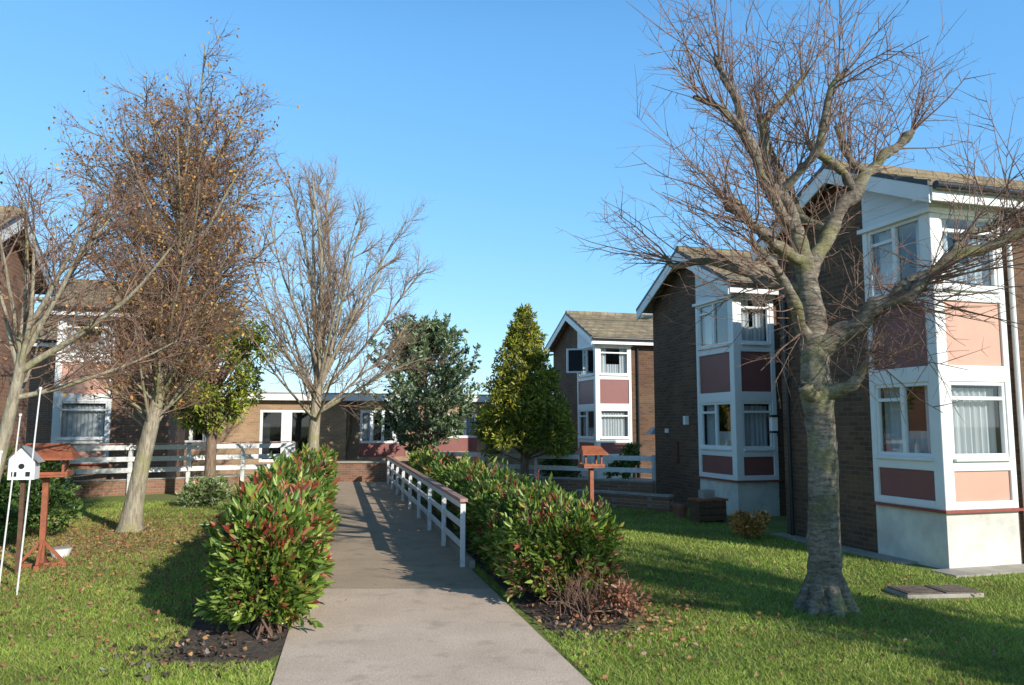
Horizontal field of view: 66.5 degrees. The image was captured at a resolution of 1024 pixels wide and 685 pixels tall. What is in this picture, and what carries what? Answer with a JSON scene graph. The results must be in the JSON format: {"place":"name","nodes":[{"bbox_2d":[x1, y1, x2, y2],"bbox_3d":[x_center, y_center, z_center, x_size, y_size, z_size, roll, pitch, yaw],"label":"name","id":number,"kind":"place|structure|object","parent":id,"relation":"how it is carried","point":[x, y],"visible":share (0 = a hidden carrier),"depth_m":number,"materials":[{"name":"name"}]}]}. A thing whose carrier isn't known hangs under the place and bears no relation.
{"place":"outdoors","nodes":[
{"label":"outdoors","id":0,"kind":"place"},
{"bbox_2d":[183,469,651,684],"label":"path","id":1,"kind":"structure","parent":0,"point":[419,606],"depth_m":7.53,"materials":[{"name":"concrete"}]},
{"bbox_2d":[183,400,553,474],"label":"walls","id":2,"kind":"structure","parent":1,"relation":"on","point":[333,429],"depth_m":31.28,"materials":[{"name":"beige brick"}]},
{"bbox_2d":[202,413,473,440],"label":"curtains","id":3,"kind":"object","parent":2,"relation":"attached to","point":[366,429],"visible":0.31,"depth_m":31.91,"materials":[{"name":"white fabric"}]},
{"bbox_2d":[184,401,541,461],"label":"window frames","id":4,"kind":"structure","parent":2,"relation":"attached to","point":[383,448],"depth_m":31.59,"materials":[{"name":"white plastic"}]},
{"bbox_2d":[219,391,553,401],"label":"flat roof","id":5,"kind":"structure","parent":2,"relation":"on","point":[298,395],"depth_m":31.01,"materials":[{"name":"grey concrete"}]},
{"bbox_2d":[334,461,408,481],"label":"brick wall","id":6,"kind":"structure","parent":1,"relation":"on","point":[363,471],"depth_m":26.09,"materials":[{"name":"red brick"}]},
{"bbox_2d":[387,456,467,566],"bbox_3d":[-2.301,3.310,17.682,0.110,0.912,14.990,1,-6,-13],"label":"ramp handrail","id":7,"kind":"object","parent":1,"relation":"on","point":[452,496],"visible":0.97,"depth_m":13.76,"materials":[{"name":"white paint"}]},
{"bbox_2d":[553,323,654,477],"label":"walls","id":8,"kind":"structure","parent":1,"relation":"on","point":[568,381],"depth_m":28.48,"materials":[{"name":"brown brick"}]},
{"bbox_2d":[544,313,652,355],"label":"trim","id":9,"kind":"structure","parent":8,"relation":"attached to","point":[580,330],"depth_m":28.16,"materials":[{"name":"white paint"}]},
{"bbox_2d":[548,310,652,351],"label":"roof","id":10,"kind":"structure","parent":8,"relation":"on","point":[608,324],"depth_m":29.63,"materials":[{"name":"tile"}]},
{"bbox_2d":[566,347,640,477],"bbox_3d":[3.327,2.542,28.632,2.709,4.730,0.136,-2,-6,19],"label":"open casement and pipe","id":11,"kind":"object","parent":8,"relation":"attached to","point":[574,360],"visible":0.94,"depth_m":29.10,"materials":[{"name":"white paint"}]},
{"bbox_2d":[577,332,631,351],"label":"cladding","id":12,"kind":"structure","parent":8,"relation":"attached to","point":[583,342],"depth_m":28.92,"materials":[{"name":"white paint"}]},
{"bbox_2d":[578,459,632,478],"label":"plinth","id":13,"kind":"structure","parent":1,"relation":"on","point":[598,475],"depth_m":27.72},
{"bbox_2d":[577,346,631,454],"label":"window frames","id":14,"kind":"structure","parent":13,"relation":"on","point":[598,391],"depth_m":28.05,"materials":[{"name":"white plastic"}]},
{"bbox_2d":[581,350,626,435],"bbox_3d":[3.431,2.195,28.892,1.295,3.874,1.695,2,-6,-16],"label":"interior","id":15,"kind":"object","parent":14,"relation":"attached to","point":[612,358],"visible":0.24,"depth_m":29.62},
{"bbox_2d":[583,348,627,435],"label":"curtains","id":16,"kind":"object","parent":14,"relation":"attached to","point":[614,426],"visible":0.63,"depth_m":28.19,"materials":[{"name":"white fabric"}]},
{"bbox_2d":[0,482,1023,684],"bbox_3d":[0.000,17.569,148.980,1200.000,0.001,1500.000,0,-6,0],"label":"ground","id":17,"kind":"structure","parent":0,"point":[776,524],"depth_m":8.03,"materials":[{"name":"green plant"}]},
{"bbox_2d":[0,413,21,581],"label":"garden cane","id":18,"kind":"object","parent":17,"relation":"on","point":[20,415],"visible":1,"depth_m":9.15,"materials":[{"name":"white paint"}]},
{"bbox_2d":[0,235,35,476],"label":"walls","id":19,"kind":"structure","parent":17,"relation":"on","point":[22,409],"depth_m":15.03,"materials":[{"name":"red brick"}]},
{"bbox_2d":[0,206,46,294],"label":"roof","id":20,"kind":"structure","parent":19,"relation":"on","point":[40,290],"depth_m":15.31,"materials":[{"name":"tile"}]},
{"bbox_2d":[0,212,54,301],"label":"trim","id":21,"kind":"structure","parent":19,"relation":"attached to","point":[39,299],"depth_m":14.72,"materials":[{"name":"white paint"}]},
{"bbox_2d":[5,445,45,574],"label":"white bird house","id":22,"kind":"structure","parent":17,"relation":"on","point":[23,463],"depth_m":9.99,"materials":[{"name":"paint"}]},
{"bbox_2d":[16,387,41,594],"bbox_3d":[-5.486,1.671,8.874,0.148,2.332,0.032,0,-6,0],"label":"garden cane","id":23,"kind":"object","parent":17,"relation":"on","point":[40,388],"visible":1,"depth_m":8.86,"materials":[{"name":"white paint"}]},
{"bbox_2d":[26,346,55,442],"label":"walls","id":24,"kind":"structure","parent":17,"relation":"on","point":[44,426],"depth_m":27.21,"materials":[{"name":"red brick"}]},
{"bbox_2d":[33,339,56,346],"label":"trim","id":25,"kind":"structure","parent":24,"relation":"attached to","point":[49,341],"depth_m":27.11,"materials":[{"name":"white paint"}]},
{"bbox_2d":[37,314,57,339],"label":"roof","id":26,"kind":"structure","parent":24,"relation":"on","point":[44,336],"depth_m":27.84,"materials":[{"name":"tile"}]},
{"bbox_2d":[0,474,83,542],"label":"dark green shrub","id":27,"kind":"object","parent":17,"relation":"on","point":[34,501],"visible":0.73,"depth_m":12.73,"materials":[{"name":"green plant"}]},
{"bbox_2d":[3,444,81,512],"bbox_3d":[-9.859,2.741,15.536,1.789,1.698,2.374,0,-6,0],"label":"dark green shrub","id":28,"kind":"object","parent":17,"relation":"on","point":[48,465],"visible":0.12,"depth_m":15.95,"materials":[{"name":"green plant"}]},
{"bbox_2d":[14,443,80,570],"bbox_3d":[-6.300,2.188,10.529,0.720,1.650,0.600,2,-6,-20],"label":"bird table","id":29,"kind":"object","parent":17,"relation":"on","point":[63,452],"visible":0.72,"depth_m":10.48,"materials":[{"name":"brown wood"}]},
{"bbox_2d":[49,546,72,558],"bbox_3d":[-6.500,3.022,11.246,0.300,0.140,0.300,0,-6,0],"label":"white garden bowl","id":30,"kind":"object","parent":17,"relation":"on","point":[61,551],"visible":0.69,"depth_m":11.17,"materials":[{"name":"ceramic"}]},
{"bbox_2d":[53,463,109,490],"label":"plinth","id":31,"kind":"structure","parent":17,"relation":"on","point":[91,476],"depth_m":22.27,"materials":[{"name":"red brick"}]},
{"bbox_2d":[0,146,219,481],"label":"young bare tree","id":32,"kind":"object","parent":17,"relation":"on","point":[27,334],"visible":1,"depth_m":9.07,"materials":[{"name":"brown plant"}]},
{"bbox_2d":[78,317,188,478],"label":"walls","id":33,"kind":"structure","parent":17,"relation":"on","point":[125,427],"depth_m":22.80,"materials":[{"name":"red brick"}]},
{"bbox_2d":[51,319,115,463],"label":"window frames","id":34,"kind":"structure","parent":33,"relation":"attached to","point":[58,399],"depth_m":22.38,"materials":[{"name":"white plastic"}]},
{"bbox_2d":[60,321,109,436],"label":"curtains","id":35,"kind":"object","parent":34,"relation":"attached to","point":[81,424],"visible":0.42,"depth_m":22.53,"materials":[{"name":"white fabric"}]},
{"bbox_2d":[73,325,105,404],"bbox_3d":[-12.468,1.469,23.135,1.395,4.115,1.245,2,-6,-16],"label":"interior","id":36,"kind":"object","parent":34,"relation":"attached to","point":[85,341],"visible":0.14,"depth_m":23.73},
{"bbox_2d":[60,315,115,324],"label":"cladding","id":37,"kind":"structure","parent":33,"relation":"attached to","point":[84,318],"depth_m":22.62,"materials":[{"name":"white paint"}]},
{"bbox_2d":[52,282,166,316],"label":"trim","id":38,"kind":"structure","parent":33,"relation":"attached to","point":[85,309],"depth_m":22.34,"materials":[{"name":"white paint"}]},
{"bbox_2d":[57,279,182,308],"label":"roof","id":39,"kind":"structure","parent":33,"relation":"on","point":[76,291],"depth_m":23.51,"materials":[{"name":"tile"}]},
{"bbox_2d":[69,475,250,497],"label":"brick wall","id":40,"kind":"structure","parent":17,"relation":"on","point":[109,487],"depth_m":21.11,"materials":[{"name":"red brick"}]},
{"bbox_2d":[29,15,308,533],"bbox_3d":[-6.257,-1.113,14.428,4.965,9.129,4.538,0,-6,0],"label":"autumn tree","id":41,"kind":"object","parent":17,"relation":"on","point":[188,180],"visible":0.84,"depth_m":13.96,"materials":[{"name":"brown plant"}]},
{"bbox_2d":[64,441,295,493],"bbox_3d":[-9.098,3.514,21.950,6.056,1.400,0.138,4,-7,-32],"label":"white rail fence","id":42,"kind":"object","parent":17,"relation":"on","point":[188,458],"visible":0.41,"depth_m":21.79,"materials":[{"name":"paint"}]},
{"bbox_2d":[175,474,234,507],"bbox_3d":[-7.209,3.561,18.366,1.097,0.956,1.330,0,-6,0],"label":"variegated shrub","id":43,"kind":"object","parent":17,"relation":"on","point":[205,491],"visible":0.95,"depth_m":18.09,"materials":[{"name":"green plant"}]},
{"bbox_2d":[154,289,280,477],"bbox_3d":[-7.553,1.287,20.012,3.032,5.527,3.115,0,-6,0],"label":"yellow green conifer tree","id":44,"kind":"object","parent":17,"relation":"on","point":[208,423],"visible":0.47,"depth_m":19.80,"materials":[{"name":"green plant"}]},
{"bbox_2d":[162,582,291,671],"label":"flower bed soil","id":45,"kind":"structure","parent":17,"relation":"on","point":[261,648],"depth_m":6.79,"materials":[{"name":"brown soil"}]},
{"bbox_2d":[193,442,341,639],"bbox_3d":[-4.163,2.792,15.429,1.591,1.641,17.740,1,-6,-12],"label":"photinia hedge","id":46,"kind":"object","parent":45,"relation":"on","point":[270,559],"visible":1,"depth_m":7.13,"materials":[{"name":"green plant"}]},
{"bbox_2d":[223,147,461,452],"bbox_3d":[-4.762,-0.855,21.237,6.821,10.040,6.572,0,-6,0],"label":"slender bare tree","id":47,"kind":"object","parent":17,"relation":"on","point":[321,365],"visible":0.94,"depth_m":21.05,"materials":[{"name":"brown plant"}]},
{"bbox_2d":[39,602,687,680],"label":"soil clods","id":48,"kind":"object","parent":17,"relation":"on","point":[176,652],"visible":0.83,"depth_m":6.63,"materials":[{"name":"brown soil"}]},
{"bbox_2d":[355,310,486,454],"bbox_3d":[-3.033,1.853,27.550,4.484,5.978,4.861,0,-6,0],"label":"evergreen broadleaf tree","id":49,"kind":"object","parent":17,"relation":"on","point":[432,397],"visible":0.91,"depth_m":26.91,"materials":[{"name":"green plant"}]},
{"bbox_2d":[389,479,474,568],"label":"path kerb","id":50,"kind":"structure","parent":17,"relation":"on","point":[469,559],"depth_m":12.34,"materials":[{"name":"grey concrete"}]},
{"bbox_2d":[0,502,1023,684],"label":"fallen leaves","id":51,"kind":"object","parent":17,"relation":"on","point":[112,648],"visible":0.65,"depth_m":8.56,"materials":[{"name":"brown plant"}]},
{"bbox_2d":[470,303,578,476],"bbox_3d":[0.342,1.554,22.185,3.140,5.449,3.168,0,-6,0],"label":"golden conifer tree","id":52,"kind":"object","parent":17,"relation":"on","point":[524,408],"visible":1,"depth_m":21.63,"materials":[{"name":"green plant"}]},
{"bbox_2d":[405,487,645,639],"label":"flower bed soil","id":53,"kind":"structure","parent":17,"relation":"on","point":[538,609],"depth_m":8.09,"materials":[{"name":"brown soil"}]},
{"bbox_2d":[404,444,627,607],"bbox_3d":[-0.976,2.967,15.983,1.607,1.531,16.366,1,-6,-12],"label":"photinia hedge","id":54,"kind":"object","parent":53,"relation":"on","point":[523,532],"visible":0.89,"depth_m":8.51,"materials":[{"name":"green plant"}]},
{"bbox_2d":[539,561,640,623],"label":"bare shrub stems","id":55,"kind":"object","parent":53,"relation":"on","point":[586,599],"visible":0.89,"depth_m":7.74,"materials":[{"name":"brown plant"}]},
{"bbox_2d":[582,574,651,620],"bbox_3d":[1.037,2.546,7.755,0.690,0.472,0.681,0,-6,0],"label":"dry red shrub","id":56,"kind":"object","parent":53,"relation":"on","point":[625,600],"visible":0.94,"depth_m":7.67,"materials":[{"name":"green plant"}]},
{"bbox_2d":[436,452,655,493],"bbox_3d":[0.678,3.711,22.390,7.195,1.100,0.132,-3,-7,29],"label":"white rail fence","id":57,"kind":"object","parent":17,"relation":"on","point":[591,458],"visible":0.3,"depth_m":21.79,"materials":[{"name":"paint"}]},
{"bbox_2d":[539,448,581,477],"bbox_3d":[1.589,3.842,24.566,1.328,1.398,1.470,5,-8,-38],"label":"leafy green shrub","id":58,"kind":"object","parent":17,"relation":"on","point":[561,462],"visible":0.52,"depth_m":24.32,"materials":[{"name":"green plant"}]},
{"bbox_2d":[518,476,654,493],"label":"brick wall","id":59,"kind":"structure","parent":17,"relation":"on","point":[569,485],"depth_m":20.91,"materials":[{"name":"brown brick"}]},
{"bbox_2d":[573,446,608,504],"bbox_3d":[1.420,2.618,14.003,0.600,1.520,0.600,2,-6,-20],"label":"bird table","id":60,"kind":"object","parent":17,"relation":"on","point":[585,451],"visible":0.71,"depth_m":13.97,"materials":[{"name":"brown wood"}]},
{"bbox_2d":[602,442,640,479],"bbox_3d":[3.557,3.871,24.973,0.936,1.425,1.477,3,-7,-24],"label":"leafy green shrub","id":61,"kind":"object","parent":17,"relation":"on","point":[625,463],"visible":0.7,"depth_m":24.72,"materials":[{"name":"green plant"}]},
{"bbox_2d":[576,489,673,511],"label":"garden edging wall","id":62,"kind":"structure","parent":17,"relation":"on","point":[642,501],"depth_m":17.63,"materials":[{"name":"red brick"}]},
{"bbox_2d":[644,426,654,433],"bbox_3d":[4.600,3.491,24.369,0.924,1.950,0.924,-2,-6,22],"label":"garden parasol","id":63,"kind":"object","parent":17,"relation":"on","point":[651,430],"visible":0.13,"depth_m":24.28,"materials":[{"name":"fabric"}]},
{"bbox_2d":[671,502,688,517],"bbox_3d":[3.450,3.442,16.028,0.360,0.305,0.355,0,-6,0],"label":"terracotta pot","id":64,"kind":"object","parent":17,"relation":"on","point":[680,509],"visible":0.93,"depth_m":15.91,"materials":[{"name":"ceramic"}]},
{"bbox_2d":[687,489,727,522],"bbox_3d":[3.850,3.212,15.348,0.660,0.620,0.420,2,-6,-17],"label":"wooden planter","id":65,"kind":"object","parent":17,"relation":"on","point":[707,505],"visible":0.94,"depth_m":15.21,"materials":[{"name":"brown wood"}]},
{"bbox_2d":[653,268,785,515],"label":"walls","id":66,"kind":"structure","parent":17,"relation":"on","point":[675,382],"depth_m":18.72,"materials":[{"name":"brown brick"}]},
{"bbox_2d":[636,249,778,320],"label":"trim","id":67,"kind":"structure","parent":66,"relation":"attached to","point":[645,302],"depth_m":17.70,"materials":[{"name":"white paint"}]},
{"bbox_2d":[643,246,777,313],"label":"roof","id":68,"kind":"structure","parent":66,"relation":"on","point":[687,252],"depth_m":18.41,"materials":[{"name":"tile"}]},
{"bbox_2d":[665,299,786,515],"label":"wall fittings","id":69,"kind":"object","parent":66,"relation":"attached to","point":[675,451],"depth_m":18.60,"materials":[{"name":"white plastic"}]},
{"bbox_2d":[692,274,775,307],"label":"cladding","id":70,"kind":"structure","parent":66,"relation":"attached to","point":[702,299],"depth_m":17.49,"materials":[{"name":"white paint"}]},
{"bbox_2d":[695,297,778,480],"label":"window frames","id":71,"kind":"structure","parent":66,"relation":"attached to","point":[725,379],"depth_m":16.57,"materials":[{"name":"white plastic"}]},
{"bbox_2d":[701,304,769,445],"bbox_3d":[4.954,1.023,17.275,0.895,3.777,1.445,2,-6,-16],"label":"interior","id":72,"kind":"object","parent":71,"relation":"attached to","point":[724,409],"visible":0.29,"depth_m":17.93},
{"bbox_2d":[704,300,767,445],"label":"curtains","id":73,"kind":"object","parent":71,"relation":"attached to","point":[756,432],"visible":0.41,"depth_m":16.78,"materials":[{"name":"white fabric"}]},
{"bbox_2d":[697,476,781,515],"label":"plinth","id":74,"kind":"structure","parent":17,"relation":"on","point":[750,496],"depth_m":16.30,"materials":[{"name":"white paint"}]},
{"bbox_2d":[728,509,770,538],"bbox_3d":[4.040,3.070,13.118,0.752,0.543,0.776,0,-6,0],"label":"orange brown shrub","id":75,"kind":"object","parent":17,"relation":"on","point":[748,524],"visible":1,"depth_m":13.04,"materials":[{"name":"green plant"}]},
{"bbox_2d":[558,0,1023,618],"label":"bare pollarded tree","id":76,"kind":"object","parent":17,"relation":"on","point":[824,588],"visible":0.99,"depth_m":8.14,"materials":[{"name":"grey plant"}]},
{"bbox_2d":[771,533,1023,577],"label":"concrete apron","id":77,"kind":"object","parent":17,"relation":"on","point":[979,571],"visible":0.74,"depth_m":10.35,"materials":[{"name":"grey concrete"}]},
{"bbox_2d":[777,184,1023,563],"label":"walls","id":78,"kind":"structure","parent":17,"relation":"on","point":[858,517],"depth_m":12.18,"materials":[{"name":"brown brick"}]},
{"bbox_2d":[767,415,779,435],"bbox_3d":[4.622,1.464,13.786,0.170,0.370,0.140,2,-6,-16],"label":"wall lantern","id":79,"kind":"object","parent":78,"relation":"attached to","point":[773,424],"depth_m":13.75,"materials":[{"name":"white glass"}]},
{"bbox_2d":[751,165,1023,260],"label":"trim","id":80,"kind":"structure","parent":78,"relation":"attached to","point":[914,190],"depth_m":10.72,"materials":[{"name":"white paint"}]},
{"bbox_2d":[766,160,1023,253],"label":"roof","id":81,"kind":"structure","parent":78,"relation":"on","point":[930,176],"depth_m":12.78,"materials":[{"name":"tile"}]},
{"bbox_2d":[780,227,1023,534],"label":"downpipes","id":82,"kind":"object","parent":78,"relation":"attached to","point":[1017,382],"visible":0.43,"depth_m":10.94,"materials":[{"name":"white paint"}]},
{"bbox_2d":[857,190,1000,238],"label":"cladding","id":83,"kind":"structure","parent":78,"relation":"attached to","point":[897,209],"depth_m":11.39,"materials":[{"name":"white paint"}]},
{"bbox_2d":[862,212,1018,510],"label":"window frames","id":84,"kind":"structure","parent":78,"relation":"attached to","point":[942,475],"depth_m":10.71,"materials":[{"name":"white plastic"}]},
{"bbox_2d":[878,219,996,453],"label":"curtains","id":85,"kind":"object","parent":84,"relation":"attached to","point":[975,430],"visible":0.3,"depth_m":10.88,"materials":[{"name":"white fabric"}]},
{"bbox_2d":[873,224,1001,452],"bbox_3d":[6.150,0.301,11.330,1.125,3.970,1.195,2,-6,-16],"label":"interior","id":86,"kind":"object","parent":84,"relation":"attached to","point":[917,415],"visible":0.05,"depth_m":11.85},
{"bbox_2d":[885,584,983,598],"bbox_3d":[4.750,2.802,8.805,0.900,0.068,0.440,1,-6,-6],"label":"drain cover","id":87,"kind":"object","parent":17,"relation":"on","point":[935,591],"visible":1,"depth_m":8.66,"materials":[{"name":"grey concrete"}]},
{"bbox_2d":[871,501,1023,568],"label":"plinth","id":88,"kind":"structure","parent":17,"relation":"on","point":[940,539],"depth_m":10.49,"materials":[{"name":"white paint"}]},
{"bbox_2d":[0,0,1023,393],"label":"sky","id":89,"kind":"structure","parent":0,"point":[506,114],"materials":[{"name":"blue"}]}
]}

